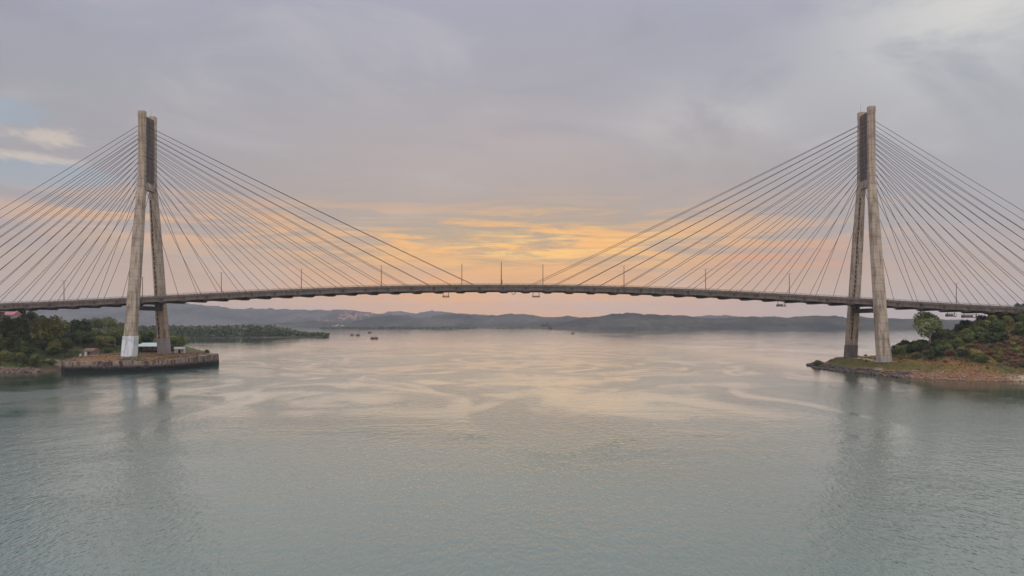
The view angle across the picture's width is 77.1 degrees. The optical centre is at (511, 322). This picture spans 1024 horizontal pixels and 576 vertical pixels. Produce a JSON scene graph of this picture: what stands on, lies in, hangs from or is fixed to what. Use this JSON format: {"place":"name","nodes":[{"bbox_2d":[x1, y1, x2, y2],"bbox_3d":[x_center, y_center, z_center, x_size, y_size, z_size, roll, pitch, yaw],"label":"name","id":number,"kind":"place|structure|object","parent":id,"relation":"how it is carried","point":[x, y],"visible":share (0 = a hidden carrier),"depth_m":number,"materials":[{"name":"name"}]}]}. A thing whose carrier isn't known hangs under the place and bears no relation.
{"place":"outdoors","nodes":[
{"label":"outdoors","id":0,"kind":"place"},
{"bbox_2d":[0,311,21,320],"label":"house","id":1,"kind":"structure","parent":0,"point":[13,314],"depth_m":330.92,"materials":[{"name":"white paint"}]},
{"bbox_2d":[0,325,207,371],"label":"terrain","id":2,"kind":"structure","parent":0,"point":[45,367],"depth_m":306.82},
{"bbox_2d":[0,344,7,351],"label":"tree","id":3,"kind":"object","parent":2,"relation":"on","point":[3,347],"visible":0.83,"depth_m":305.44,"materials":[{"name":"green plant"}]},
{"bbox_2d":[0,339,9,345],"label":"tree","id":4,"kind":"object","parent":2,"relation":"on","point":[3,342],"visible":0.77,"depth_m":309.49,"materials":[{"name":"green plant"}]},
{"bbox_2d":[0,350,10,360],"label":"tree","id":5,"kind":"object","parent":2,"relation":"on","point":[5,354],"visible":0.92,"depth_m":293.78,"materials":[{"name":"green plant"}]},
{"bbox_2d":[0,315,11,336],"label":"tree","id":6,"kind":"object","parent":2,"relation":"on","point":[4,326],"visible":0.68,"depth_m":318.22,"materials":[{"name":"green plant"}]},
{"bbox_2d":[9,352,17,361],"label":"tree","id":7,"kind":"object","parent":2,"relation":"on","point":[12,356],"visible":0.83,"depth_m":292.00,"materials":[{"name":"green plant"}]},
{"bbox_2d":[8,348,20,352],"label":"tree","id":8,"kind":"object","parent":2,"relation":"on","point":[13,350],"visible":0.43,"depth_m":298.51,"materials":[{"name":"green plant"}]},
{"bbox_2d":[5,317,30,339],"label":"tree","id":9,"kind":"object","parent":2,"relation":"on","point":[18,330],"visible":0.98,"depth_m":318.56,"materials":[{"name":"green plant"}]},
{"bbox_2d":[15,352,25,362],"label":"tree","id":10,"kind":"object","parent":2,"relation":"on","point":[19,355],"visible":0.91,"depth_m":290.35,"materials":[{"name":"green plant"}]},
{"bbox_2d":[14,336,27,346],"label":"tree","id":11,"kind":"object","parent":2,"relation":"on","point":[21,338],"visible":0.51,"depth_m":315.03,"materials":[{"name":"green plant"}]},
{"bbox_2d":[0,366,42,371],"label":"shore rubble","id":12,"kind":"object","parent":2,"relation":"on","point":[18,369],"visible":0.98,"depth_m":284.47,"materials":[{"name":"grey stone"}]},
{"bbox_2d":[19,311,25,316],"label":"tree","id":13,"kind":"object","parent":2,"relation":"on","point":[23,313],"visible":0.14,"depth_m":338.59,"materials":[{"name":"green plant"}]},
{"bbox_2d":[16,340,32,350],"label":"tree","id":14,"kind":"object","parent":2,"relation":"on","point":[24,344],"visible":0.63,"depth_m":306.49,"materials":[{"name":"green plant"}]},
{"bbox_2d":[20,354,30,366],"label":"tree","id":15,"kind":"object","parent":2,"relation":"on","point":[25,359],"visible":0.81,"depth_m":287.56,"materials":[{"name":"green plant"}]},
{"bbox_2d":[20,334,32,343],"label":"tree","id":16,"kind":"object","parent":2,"relation":"on","point":[27,337],"visible":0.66,"depth_m":319.65,"materials":[{"name":"green plant"}]},
{"bbox_2d":[22,348,37,355],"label":"tree","id":17,"kind":"object","parent":2,"relation":"on","point":[30,351],"visible":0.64,"depth_m":295.68,"materials":[{"name":"green plant"}]},
{"bbox_2d":[26,311,38,321],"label":"tree","id":18,"kind":"object","parent":2,"relation":"on","point":[30,315],"visible":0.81,"depth_m":353.33,"materials":[{"name":"green plant"}]},
{"bbox_2d":[27,353,45,367],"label":"tree","id":19,"kind":"object","parent":2,"relation":"on","point":[35,358],"visible":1,"depth_m":286.56,"materials":[{"name":"green plant"}]},
{"bbox_2d":[32,338,49,351],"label":"tree","id":20,"kind":"object","parent":2,"relation":"on","point":[39,344],"visible":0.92,"depth_m":317.22,"materials":[{"name":"green plant"}]},
{"bbox_2d":[28,315,66,350],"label":"tree","id":21,"kind":"object","parent":2,"relation":"on","point":[46,328],"visible":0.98,"depth_m":318.69,"materials":[{"name":"green plant"}]},
{"bbox_2d":[47,359,55,364],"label":"bush","id":22,"kind":"object","parent":2,"relation":"on","point":[51,362],"visible":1,"depth_m":295.38,"materials":[{"name":"green plant"}]},
{"bbox_2d":[45,340,62,354],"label":"tree","id":23,"kind":"object","parent":2,"relation":"on","point":[56,344],"visible":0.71,"depth_m":314.25,"materials":[{"name":"green plant"}]},
{"bbox_2d":[48,347,59,355],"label":"tree","id":24,"kind":"object","parent":2,"relation":"on","point":[53,350],"visible":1,"depth_m":308.12,"materials":[{"name":"green plant"}]},
{"bbox_2d":[0,339,120,367],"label":"undergrowth","id":25,"kind":"object","parent":2,"relation":"on","point":[61,353],"visible":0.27,"depth_m":318.26,"materials":[{"name":"green plant"}]},
{"bbox_2d":[58,337,73,351],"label":"tree","id":26,"kind":"object","parent":2,"relation":"on","point":[66,343],"visible":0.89,"depth_m":321.58,"materials":[{"name":"green plant"}]},
{"bbox_2d":[60,333,75,343],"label":"tree","id":27,"kind":"object","parent":2,"relation":"on","point":[71,336],"visible":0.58,"depth_m":332.95,"materials":[{"name":"green plant"}]},
{"bbox_2d":[73,331,86,344],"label":"tree","id":28,"kind":"object","parent":2,"relation":"on","point":[79,336],"visible":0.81,"depth_m":341.96,"materials":[{"name":"green plant"}]},
{"bbox_2d":[68,318,92,332],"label":"tree","id":29,"kind":"object","parent":2,"relation":"on","point":[82,325],"visible":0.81,"depth_m":354.80,"materials":[{"name":"green plant"}]},
{"bbox_2d":[82,333,95,347],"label":"tree","id":30,"kind":"object","parent":2,"relation":"on","point":[88,338],"visible":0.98,"depth_m":345.45,"materials":[{"name":"green plant"}]},
{"bbox_2d":[83,348,100,354],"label":"hut","id":31,"kind":"object","parent":2,"relation":"on","point":[92,350],"visible":0.82,"depth_m":316.49,"materials":[{"name":"brown"}]},
{"bbox_2d":[91,318,103,328],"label":"tree","id":32,"kind":"object","parent":2,"relation":"on","point":[97,323],"visible":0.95,"depth_m":472.40,"materials":[{"name":"green plant"}]},
{"bbox_2d":[91,335,105,347],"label":"tree","id":33,"kind":"object","parent":2,"relation":"on","point":[98,340],"visible":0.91,"depth_m":351.16,"materials":[{"name":"green plant"}]},
{"bbox_2d":[101,317,107,328],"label":"tree","id":34,"kind":"object","parent":2,"relation":"on","point":[103,319],"visible":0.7,"depth_m":500.48,"materials":[{"name":"green plant"}]},
{"bbox_2d":[100,336,110,346],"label":"tree","id":35,"kind":"object","parent":2,"relation":"on","point":[107,339],"visible":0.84,"depth_m":356.72,"materials":[{"name":"green plant"}]},
{"bbox_2d":[103,348,112,352],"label":"bush","id":36,"kind":"object","parent":2,"relation":"on","point":[108,350],"visible":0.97,"depth_m":324.96,"materials":[{"name":"green plant"}]},
{"bbox_2d":[106,318,117,327],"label":"tree","id":37,"kind":"object","parent":2,"relation":"on","point":[112,322],"visible":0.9,"depth_m":495.46,"materials":[{"name":"green plant"}]},
{"bbox_2d":[108,336,116,345],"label":"tree","id":38,"kind":"object","parent":2,"relation":"on","point":[113,340],"visible":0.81,"depth_m":366.75,"materials":[{"name":"green plant"}]},
{"bbox_2d":[108,330,122,345],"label":"tree","id":39,"kind":"object","parent":2,"relation":"on","point":[115,334],"visible":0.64,"depth_m":369.37,"materials":[{"name":"green plant"}]},
{"bbox_2d":[118,335,122,345],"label":"tree","id":40,"kind":"object","parent":2,"relation":"on","point":[120,340],"visible":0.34,"depth_m":361.58,"materials":[{"name":"green plant"}]},
{"bbox_2d":[117,326,123,333],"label":"tree","id":41,"kind":"object","parent":2,"relation":"on","point":[120,328],"visible":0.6,"depth_m":477.53,"materials":[{"name":"green plant"}]},
{"bbox_2d":[65,351,207,361],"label":"quay rubble","id":42,"kind":"object","parent":2,"relation":"on","point":[122,358],"visible":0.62,"depth_m":292.23,"materials":[{"name":"stone"}]},
{"bbox_2d":[70,352,205,359],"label":"grass","id":43,"kind":"structure","parent":2,"relation":"on","point":[144,354],"depth_m":311.22,"materials":[{"name":"green plant"}]},
{"bbox_2d":[61,353,218,372],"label":"quay wall","id":44,"kind":"structure","parent":2,"relation":"on","point":[206,360],"depth_m":286.14,"materials":[{"name":"grey concrete"}]},
{"bbox_2d":[138,343,156,352],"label":"pavilion","id":45,"kind":"structure","parent":2,"relation":"on","point":[148,347],"depth_m":334.44,"materials":[{"name":"white metal"}]},
{"bbox_2d":[140,332,154,342],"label":"tree","id":46,"kind":"object","parent":2,"relation":"on","point":[145,338],"visible":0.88,"depth_m":394.70,"materials":[{"name":"green plant"}]},
{"bbox_2d":[171,344,178,351],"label":"tree","id":47,"kind":"object","parent":2,"relation":"on","point":[172,347],"visible":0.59,"depth_m":355.36,"materials":[{"name":"green plant"}]},
{"bbox_2d":[170,337,185,346],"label":"tree","id":48,"kind":"object","parent":2,"relation":"on","point":[178,341],"visible":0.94,"depth_m":388.65,"materials":[{"name":"green plant"}]},
{"bbox_2d":[174,347,185,352],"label":"kiosk","id":49,"kind":"object","parent":2,"relation":"on","point":[179,349],"visible":0.82,"depth_m":329.62,"materials":[{"name":"white paint"}]},
{"bbox_2d":[26,303,428,325],"bbox_3d":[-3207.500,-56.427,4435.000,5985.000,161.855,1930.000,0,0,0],"label":"hills","id":50,"kind":"structure","parent":0,"point":[186,314],"depth_m":3887.68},
{"bbox_2d":[186,336,326,337],"bbox_3d":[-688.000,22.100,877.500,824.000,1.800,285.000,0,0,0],"label":"terrain","id":51,"kind":"structure","parent":0,"point":[256,336],"depth_m":948.38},
{"bbox_2d":[103,324,329,337],"bbox_3d":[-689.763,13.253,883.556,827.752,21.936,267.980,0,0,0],"label":"mangrove wood","id":52,"kind":"object","parent":51,"relation":"on","point":[249,330],"visible":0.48,"depth_m":933.79,"materials":[{"name":"green plant"}]},
{"bbox_2d":[316,311,378,321],"bbox_3d":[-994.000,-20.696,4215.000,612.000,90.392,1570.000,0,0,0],"label":"hills","id":53,"kind":"structure","parent":0,"point":[330,317],"depth_m":3726.96,"materials":[{"name":"grey"}]},
{"bbox_2d":[233,313,589,326],"bbox_3d":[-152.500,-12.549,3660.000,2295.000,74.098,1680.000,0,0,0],"label":"hills","id":54,"kind":"structure","parent":0,"point":[475,320],"depth_m":3114.98,"materials":[{"name":"grey"}]},
{"bbox_2d":[377,310,487,316],"bbox_3d":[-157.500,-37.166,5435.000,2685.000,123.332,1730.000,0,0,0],"label":"hills","id":55,"kind":"structure","parent":0,"point":[426,313],"depth_m":5035.48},
{"bbox_2d":[0,326,1023,575],"bbox_3d":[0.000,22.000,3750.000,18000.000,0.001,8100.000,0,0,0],"label":"water","id":56,"kind":"structure","parent":0,"point":[560,452],"depth_m":101.45,"materials":[{"name":"grey liquid"}]},
{"bbox_2d":[319,326,477,328],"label":"mangrove wood","id":57,"kind":"object","parent":56,"relation":"in","point":[406,327],"visible":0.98,"depth_m":2170.69,"materials":[{"name":"green plant"}]},
{"bbox_2d":[0,106,1023,362],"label":"cable stayed bridge","id":58,"kind":"structure","parent":56,"relation":"on","point":[160,298],"depth_m":301.47,"materials":[{"name":"concrete"}]},
{"bbox_2d":[945,310,956,316],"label":"maintenance cradle","id":59,"kind":"object","parent":58,"relation":"hanging from","point":[949,314],"visible":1,"depth_m":293.89,"materials":[{"name":"metal"}]},
{"bbox_2d":[961,311,978,317],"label":"maintenance cradle","id":60,"kind":"object","parent":58,"relation":"hanging from","point":[967,315],"visible":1,"depth_m":293.76,"materials":[{"name":"metal"}]},
{"bbox_2d":[495,326,550,327],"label":"mangrove wood","id":61,"kind":"object","parent":56,"relation":"in","point":[522,327],"visible":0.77,"depth_m":2276.48,"materials":[{"name":"green plant"}]},
{"bbox_2d":[0,0,1023,320],"label":"sky","id":62,"kind":"structure","parent":0,"point":[536,138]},
{"bbox_2d":[541,312,974,328],"bbox_3d":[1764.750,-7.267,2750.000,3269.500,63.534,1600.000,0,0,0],"label":"hills","id":63,"kind":"structure","parent":0,"point":[627,320],"depth_m":2217.49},
{"bbox_2d":[695,315,962,319],"bbox_3d":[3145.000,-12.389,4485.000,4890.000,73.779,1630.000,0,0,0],"label":"hills","id":64,"kind":"structure","parent":0,"point":[718,316],"depth_m":4126.86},
{"bbox_2d":[823,314,1023,381],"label":"terrain","id":65,"kind":"structure","parent":0,"point":[909,367],"depth_m":263.95,"materials":[{"name":"green plant"}]},
{"bbox_2d":[813,360,820,365],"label":"bush","id":66,"kind":"object","parent":65,"relation":"on","point":[816,363],"visible":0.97,"depth_m":314.85,"materials":[{"name":"green plant"}]},
{"bbox_2d":[806,361,911,376],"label":"shore rubble","id":67,"kind":"object","parent":65,"relation":"on","point":[830,367],"visible":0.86,"depth_m":282.14,"materials":[{"name":"grey stone"}]},
{"bbox_2d":[895,345,906,352],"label":"bush","id":68,"kind":"object","parent":65,"relation":"on","point":[900,349],"visible":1,"depth_m":301.29,"materials":[{"name":"green plant"}]},
{"bbox_2d":[896,340,911,345],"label":"bush","id":69,"kind":"object","parent":65,"relation":"on","point":[903,342],"visible":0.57,"depth_m":311.61,"materials":[{"name":"green plant"}]},
{"bbox_2d":[905,345,914,352],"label":"bush","id":70,"kind":"object","parent":65,"relation":"on","point":[909,349],"visible":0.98,"depth_m":300.28,"materials":[{"name":"green plant"}]},
{"bbox_2d":[915,342,927,350],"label":"bush","id":71,"kind":"object","parent":65,"relation":"on","point":[921,345],"visible":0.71,"depth_m":294.05,"materials":[{"name":"green plant"}]},
{"bbox_2d":[912,311,942,344],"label":"tree","id":72,"kind":"object","parent":65,"relation":"on","point":[927,323],"visible":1,"depth_m":300.24,"materials":[{"name":"green plant"}]},
{"bbox_2d":[924,350,935,357],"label":"bush","id":73,"kind":"object","parent":65,"relation":"on","point":[929,354],"visible":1,"depth_m":273.53,"materials":[{"name":"green plant"}]},
{"bbox_2d":[932,348,946,355],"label":"bush","id":74,"kind":"object","parent":65,"relation":"on","point":[939,351],"visible":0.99,"depth_m":272.13,"materials":[{"name":"green plant"}]},
{"bbox_2d":[934,328,949,336],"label":"bush","id":75,"kind":"object","parent":65,"relation":"on","point":[940,332],"visible":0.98,"depth_m":297.58,"materials":[{"name":"green plant"}]},
{"bbox_2d":[942,343,953,349],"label":"bush","id":76,"kind":"object","parent":65,"relation":"on","point":[946,346],"visible":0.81,"depth_m":273.95,"materials":[{"name":"green plant"}]},
{"bbox_2d":[945,349,954,355],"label":"bush","id":77,"kind":"object","parent":65,"relation":"on","point":[950,351],"visible":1,"depth_m":269.38,"materials":[{"name":"brown plant"}]},
{"bbox_2d":[944,332,956,338],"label":"bush","id":78,"kind":"object","parent":65,"relation":"on","point":[951,335],"visible":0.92,"depth_m":291.94,"materials":[{"name":"green plant"}]},
{"bbox_2d":[892,314,1013,362],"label":"undergrowth","id":79,"kind":"object","parent":65,"relation":"on","point":[896,355],"visible":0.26,"depth_m":284.68,"materials":[{"name":"green plant"}]},
{"bbox_2d":[884,369,1023,381],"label":"shore rubble","id":80,"kind":"object","parent":65,"relation":"on","point":[937,373],"visible":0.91,"depth_m":248.07,"materials":[{"name":"stone"}]},
{"bbox_2d":[953,336,963,344],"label":"bush","id":81,"kind":"object","parent":65,"relation":"on","point":[957,340],"visible":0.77,"depth_m":283.71,"materials":[{"name":"green plant"}]},
{"bbox_2d":[953,323,965,330],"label":"bush","id":82,"kind":"object","parent":65,"relation":"on","point":[959,327],"visible":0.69,"depth_m":306.24,"materials":[{"name":"green plant"}]},
{"bbox_2d":[956,348,970,355],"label":"bush","id":83,"kind":"object","parent":65,"relation":"on","point":[961,352],"visible":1,"depth_m":264.26,"materials":[{"name":"green plant"}]},
{"bbox_2d":[960,319,970,324],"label":"tree","id":84,"kind":"object","parent":65,"relation":"on","point":[966,322],"visible":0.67,"depth_m":306.75,"materials":[{"name":"green plant"}]},
{"bbox_2d":[959,334,974,342],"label":"bush","id":85,"kind":"object","parent":65,"relation":"on","point":[966,338],"visible":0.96,"depth_m":283.39,"materials":[{"name":"green plant"}]},
{"bbox_2d":[964,343,972,347],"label":"bush","id":86,"kind":"object","parent":65,"relation":"on","point":[968,345],"visible":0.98,"depth_m":273.49,"materials":[{"name":"brown plant"}]},
{"bbox_2d":[964,330,975,337],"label":"bush","id":87,"kind":"object","parent":65,"relation":"on","point":[968,332],"visible":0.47,"depth_m":287.15,"materials":[{"name":"green plant"}]},
{"bbox_2d":[968,351,977,357],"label":"bush","id":88,"kind":"object","parent":65,"relation":"on","point":[971,354],"visible":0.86,"depth_m":260.77,"materials":[{"name":"green plant"}]},
{"bbox_2d":[970,319,985,327],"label":"bush","id":89,"kind":"object","parent":65,"relation":"on","point":[976,323],"visible":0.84,"depth_m":294.22,"materials":[{"name":"green plant"}]},
{"bbox_2d":[974,326,985,332],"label":"bush","id":90,"kind":"object","parent":65,"relation":"on","point":[979,329],"visible":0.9,"depth_m":289.75,"materials":[{"name":"green plant"}]},
{"bbox_2d":[975,332,985,338],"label":"bush","id":91,"kind":"object","parent":65,"relation":"on","point":[978,334],"visible":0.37,"depth_m":285.61,"materials":[{"name":"green plant"}]},
{"bbox_2d":[975,315,986,320],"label":"bush","id":92,"kind":"object","parent":65,"relation":"on","point":[981,317],"visible":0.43,"depth_m":304.62,"materials":[{"name":"green plant"}]},
{"bbox_2d":[974,353,990,361],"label":"bush","id":93,"kind":"object","parent":65,"relation":"on","point":[981,357],"visible":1,"depth_m":257.05,"materials":[{"name":"green plant"}]},
{"bbox_2d":[977,335,988,342],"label":"bush","id":94,"kind":"object","parent":65,"relation":"on","point":[982,339],"visible":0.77,"depth_m":281.46,"materials":[{"name":"green plant"}]},
{"bbox_2d":[982,320,991,327],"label":"bush","id":95,"kind":"object","parent":65,"relation":"on","point":[987,322],"visible":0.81,"depth_m":292.14,"materials":[{"name":"green plant"}]},
{"bbox_2d":[984,350,993,355],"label":"bush","id":96,"kind":"object","parent":65,"relation":"on","point":[990,353],"visible":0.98,"depth_m":261.65,"materials":[{"name":"brown plant"}]},
{"bbox_2d":[959,334,1023,366],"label":"undergrowth","id":97,"kind":"object","parent":65,"relation":"on","point":[993,348],"visible":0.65,"depth_m":268.62,"materials":[{"name":"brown plant"}]},
{"bbox_2d":[986,314,996,320],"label":"tree","id":98,"kind":"object","parent":65,"relation":"on","point":[991,317],"visible":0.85,"depth_m":294.05,"materials":[{"name":"green plant"}]},
{"bbox_2d":[984,333,1001,342],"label":"bush","id":99,"kind":"object","parent":65,"relation":"on","point":[991,338],"visible":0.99,"depth_m":276.48,"materials":[{"name":"green plant"}]},
{"bbox_2d":[989,319,999,327],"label":"bush","id":100,"kind":"object","parent":65,"relation":"on","point":[992,322],"visible":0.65,"depth_m":288.96,"materials":[{"name":"green plant"}]},
{"bbox_2d":[989,325,1004,331],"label":"bush","id":101,"kind":"object","parent":65,"relation":"on","point":[996,328],"visible":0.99,"depth_m":286.02,"materials":[{"name":"green plant"}]},
{"bbox_2d":[995,332,1009,340],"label":"bush","id":102,"kind":"object","parent":65,"relation":"on","point":[1005,336],"visible":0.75,"depth_m":276.79,"materials":[{"name":"green plant"}]},
{"bbox_2d":[999,309,1008,315],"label":"tree","id":103,"kind":"object","parent":65,"relation":"on","point":[1004,313],"visible":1,"depth_m":293.81,"materials":[{"name":"green plant"}]},
{"bbox_2d":[1002,316,1013,326],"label":"tree","id":104,"kind":"object","parent":65,"relation":"on","point":[1008,319],"visible":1,"depth_m":287.46,"materials":[{"name":"green plant"}]},
{"bbox_2d":[1008,351,1017,354],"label":"bush","id":105,"kind":"object","parent":65,"relation":"on","point":[1012,352],"visible":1,"depth_m":260.17,"materials":[{"name":"brown plant"}]},
{"bbox_2d":[1010,328,1020,334],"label":"bush","id":106,"kind":"object","parent":65,"relation":"on","point":[1013,331],"visible":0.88,"depth_m":278.56,"materials":[{"name":"green plant"}]},
{"bbox_2d":[1012,316,1019,322],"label":"bush","id":107,"kind":"object","parent":65,"relation":"on","point":[1016,319],"visible":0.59,"depth_m":287.76,"materials":[{"name":"green plant"}]},
{"bbox_2d":[1013,321,1023,328],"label":"tree","id":108,"kind":"object","parent":65,"relation":"on","point":[1017,324],"visible":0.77,"depth_m":282.39,"materials":[{"name":"green plant"}]},
{"bbox_2d":[1014,347,1023,351],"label":"bush","id":109,"kind":"object","parent":65,"relation":"on","point":[1018,349],"visible":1,"depth_m":261.31,"materials":[{"name":"green plant"}]},
{"bbox_2d":[974,343,983,348],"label":"bush","id":110,"kind":"object","parent":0,"point":[976,345],"visible":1,"depth_m":266.90,"materials":[{"name":"brown plant"}]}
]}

